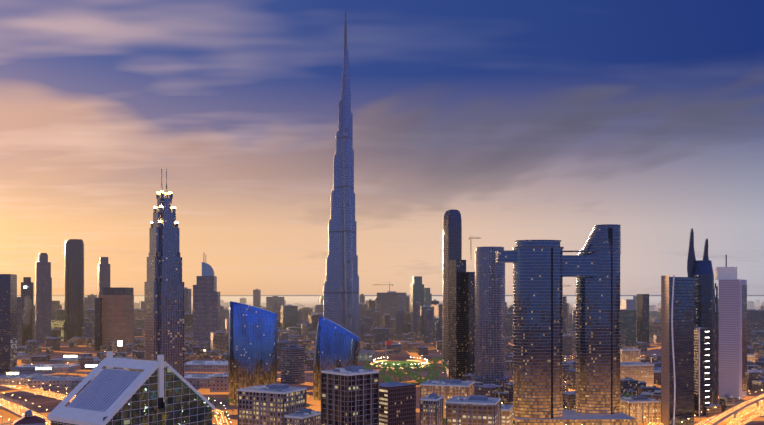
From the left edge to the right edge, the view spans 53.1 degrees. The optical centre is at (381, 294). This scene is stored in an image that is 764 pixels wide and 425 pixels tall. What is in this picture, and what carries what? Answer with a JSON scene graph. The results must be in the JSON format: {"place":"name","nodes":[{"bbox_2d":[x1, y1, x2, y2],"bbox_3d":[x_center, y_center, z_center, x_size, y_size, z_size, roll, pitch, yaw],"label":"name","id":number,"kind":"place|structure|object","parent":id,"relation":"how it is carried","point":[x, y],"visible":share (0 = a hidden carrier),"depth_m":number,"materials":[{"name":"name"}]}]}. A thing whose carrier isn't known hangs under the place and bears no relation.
{"place":"outdoors","nodes":[
{"label":"outdoors","id":0,"kind":"place"},
{"bbox_2d":[0,274,16,372],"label":"tower","id":1,"kind":"structure","parent":0,"point":[8,322],"depth_m":1477.63,"materials":[{"name":"grey metal"}]},
{"bbox_2d":[0,395,50,424],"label":"road","id":2,"kind":"structure","parent":0,"point":[14,408],"depth_m":968.94,"materials":[{"name":"asphalt"}]},
{"bbox_2d":[0,379,75,401],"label":"road","id":3,"kind":"structure","parent":0,"point":[46,393],"depth_m":1190.13,"materials":[{"name":"asphalt"}]},
{"bbox_2d":[87,310,94,329],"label":"building","id":4,"kind":"structure","parent":0,"point":[91,314],"depth_m":2867.49,"materials":[{"name":"grey metal"}]},
{"bbox_2d":[47,351,214,424],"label":"gabled building","id":5,"kind":"structure","parent":0,"point":[141,392],"depth_m":413.48,"materials":[{"name":"grey glass"}]},
{"bbox_2d":[209,398,230,424],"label":"road","id":6,"kind":"structure","parent":0,"point":[222,417],"depth_m":937.69,"materials":[{"name":"asphalt"}]},
{"bbox_2d":[313,316,358,399],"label":"glass tower","id":7,"kind":"structure","parent":0,"point":[336,345],"depth_m":1093.63,"materials":[{"name":"blue glass"}]},
{"bbox_2d":[0,296,763,424],"bbox_3d":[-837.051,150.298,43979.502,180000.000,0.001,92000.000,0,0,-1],"label":"ground","id":8,"kind":"structure","parent":0,"point":[47,404],"depth_m":1511.64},
{"bbox_2d":[17,297,21,346],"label":"tower","id":9,"kind":"structure","parent":8,"relation":"on","point":[19,321],"depth_m":2170.58,"materials":[{"name":"grey metal"}]},
{"bbox_2d":[21,277,33,345],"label":"tower","id":10,"kind":"structure","parent":8,"relation":"on","point":[27,294],"depth_m":2269.51,"materials":[{"name":"grey metal"}]},
{"bbox_2d":[13,410,45,424],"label":"dome","id":11,"kind":"structure","parent":8,"relation":"on","point":[28,418],"depth_m":695.24,"materials":[{"name":"brown"}]},
{"bbox_2d":[36,253,50,343],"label":"tower","id":12,"kind":"structure","parent":8,"relation":"on","point":[43,298],"depth_m":2369.55,"materials":[{"name":"grey metal"}]},
{"bbox_2d":[51,278,51,319],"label":"tower","id":13,"kind":"structure","parent":8,"relation":"on","point":[51,298],"depth_m":2668.86,"materials":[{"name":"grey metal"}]},
{"bbox_2d":[51,320,64,340],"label":"building","id":14,"kind":"structure","parent":8,"relation":"on","point":[57,324],"depth_m":2469.36,"materials":[{"name":"beige concrete"}]},
{"bbox_2d":[64,239,83,341],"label":"tower","id":15,"kind":"structure","parent":8,"relation":"on","point":[74,284],"depth_m":2474.75,"materials":[{"name":"grey metal"}]},
{"bbox_2d":[82,322,92,337],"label":"building","id":16,"kind":"structure","parent":8,"relation":"on","point":[87,327],"depth_m":2469.30,"materials":[{"name":"grey metal"}]},
{"bbox_2d":[97,257,109,297],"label":"tower","id":17,"kind":"structure","parent":8,"relation":"on","point":[103,272],"depth_m":2573.27,"materials":[{"name":"grey metal"}]},
{"bbox_2d":[95,287,133,350],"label":"building","id":18,"kind":"structure","parent":8,"relation":"on","point":[114,313],"depth_m":2074.14,"materials":[{"name":"concrete"}]},
{"bbox_2d":[0,286,228,391],"bbox_3d":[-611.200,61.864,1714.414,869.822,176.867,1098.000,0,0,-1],"label":"buildings","id":19,"kind":"structure","parent":8,"relation":"on","point":[217,381],"depth_m":1287.34,"materials":[{"name":"white"}]},
{"bbox_2d":[144,169,183,377],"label":"art deco tower","id":20,"kind":"structure","parent":8,"relation":"on","point":[164,309],"depth_m":997.78,"materials":[{"name":"blue glass"}]},
{"bbox_2d":[192,254,219,350],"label":"skyscraper","id":21,"kind":"structure","parent":8,"relation":"on","point":[206,308],"depth_m":2038.35,"materials":[{"name":"grey concrete"}]},
{"bbox_2d":[228,301,276,405],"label":"glass tower","id":22,"kind":"structure","parent":8,"relation":"on","point":[252,347],"depth_m":1041.38,"materials":[{"name":"blue glass"}]},
{"bbox_2d":[281,344,304,383],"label":"office building","id":23,"kind":"structure","parent":8,"relation":"on","point":[292,363],"depth_m":1288.26,"materials":[{"name":"grey glass"}]},
{"bbox_2d":[323,4,377,361],"bbox_3d":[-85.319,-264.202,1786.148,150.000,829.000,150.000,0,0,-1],"label":"skyscraper","id":24,"kind":"structure","parent":8,"relation":"on","point":[341,305],"depth_m":1780.33,"materials":[{"name":"blue glass"}]},
{"bbox_2d":[17,276,763,415],"bbox_3d":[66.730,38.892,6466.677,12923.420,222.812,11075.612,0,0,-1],"label":"city","id":25,"kind":"object","parent":8,"relation":"on","point":[414,316],"visible":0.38,"depth_m":2309.89},
{"bbox_2d":[371,341,429,368],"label":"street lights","id":26,"kind":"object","parent":8,"relation":"on","point":[399,363],"depth_m":1675.85,"materials":[{"name":"green"}]},
{"bbox_2d":[397,370,404,381],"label":"tree","id":27,"kind":"object","parent":8,"relation":"on","point":[399,372],"visible":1,"depth_m":1310.17,"materials":[{"name":"green plant"}]},
{"bbox_2d":[443,209,461,366],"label":"tower","id":28,"kind":"structure","parent":8,"relation":"on","point":[452,235],"depth_m":1595.64,"materials":[{"name":"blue glass"}]},
{"bbox_2d":[449,260,465,380],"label":"tower","id":29,"kind":"structure","parent":8,"relation":"on","point":[457,269],"depth_m":1292.02,"materials":[{"name":"black glass"}]},
{"bbox_2d":[464,272,474,374],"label":"tower","id":30,"kind":"structure","parent":8,"relation":"on","point":[469,322],"depth_m":1281.86,"materials":[{"name":"grey metal"}]},
{"bbox_2d":[471,247,508,389],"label":"tower","id":31,"kind":"structure","parent":8,"relation":"on","point":[489,320],"depth_m":1142.96,"materials":[{"name":"grey glass"}]},
{"bbox_2d":[237,348,755,424],"bbox_3d":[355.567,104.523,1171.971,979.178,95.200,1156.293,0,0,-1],"label":"buildings","id":32,"kind":"structure","parent":8,"relation":"on","point":[355,395],"depth_m":693.06,"materials":[{"name":"stone"}]},
{"bbox_2d":[496,224,637,424],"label":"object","id":33,"kind":"structure","parent":8,"relation":"on","point":[542,269],"depth_m":851.03,"materials":[{"name":"glass"}]},
{"bbox_2d":[620,309,635,345],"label":"building","id":34,"kind":"structure","parent":8,"relation":"on","point":[628,321],"depth_m":2239.33,"materials":[{"name":"grey metal"}]},
{"bbox_2d":[621,299,634,308],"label":"tower","id":35,"kind":"structure","parent":8,"relation":"on","point":[627,303],"depth_m":2706.96,"materials":[{"name":"grey metal"}]},
{"bbox_2d":[637,294,648,342],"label":"tower","id":36,"kind":"structure","parent":8,"relation":"on","point":[642,318],"depth_m":2304.90,"materials":[{"name":"grey metal"}]},
{"bbox_2d":[661,275,693,424],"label":"tower","id":37,"kind":"structure","parent":8,"relation":"on","point":[677,350],"depth_m":875.67,"materials":[{"name":"grey glass"}]},
{"bbox_2d":[643,396,718,424],"bbox_3d":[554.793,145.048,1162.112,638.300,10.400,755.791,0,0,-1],"label":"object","id":38,"kind":"structure","parent":8,"relation":"on","point":[657,423],"depth_m":887.02,"materials":[{"name":"orange"}]},
{"bbox_2d":[694,327,709,416],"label":"tower","id":39,"kind":"structure","parent":8,"relation":"on","point":[701,368],"depth_m":950.55,"materials":[{"name":"white"}]},
{"bbox_2d":[687,228,717,404],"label":"skyscraper","id":40,"kind":"structure","parent":8,"relation":"on","point":[701,272],"depth_m":1003.50,"materials":[{"name":"blue glass"}]},
{"bbox_2d":[687,393,763,424],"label":"highway","id":41,"kind":"structure","parent":8,"relation":"on","point":[749,413],"depth_m":945.34,"materials":[{"name":"asphalt"}]},
{"bbox_2d":[715,255,746,399],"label":"white tower","id":42,"kind":"structure","parent":8,"relation":"on","point":[732,334],"depth_m":1102.99,"materials":[{"name":"silver concrete"}]},
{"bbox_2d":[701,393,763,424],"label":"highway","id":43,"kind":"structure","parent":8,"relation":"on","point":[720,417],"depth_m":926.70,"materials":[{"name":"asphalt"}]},
{"bbox_2d":[747,310,763,340],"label":"building","id":44,"kind":"structure","parent":0,"point":[755,320],"depth_m":2450.13,"materials":[{"name":"grey metal"}]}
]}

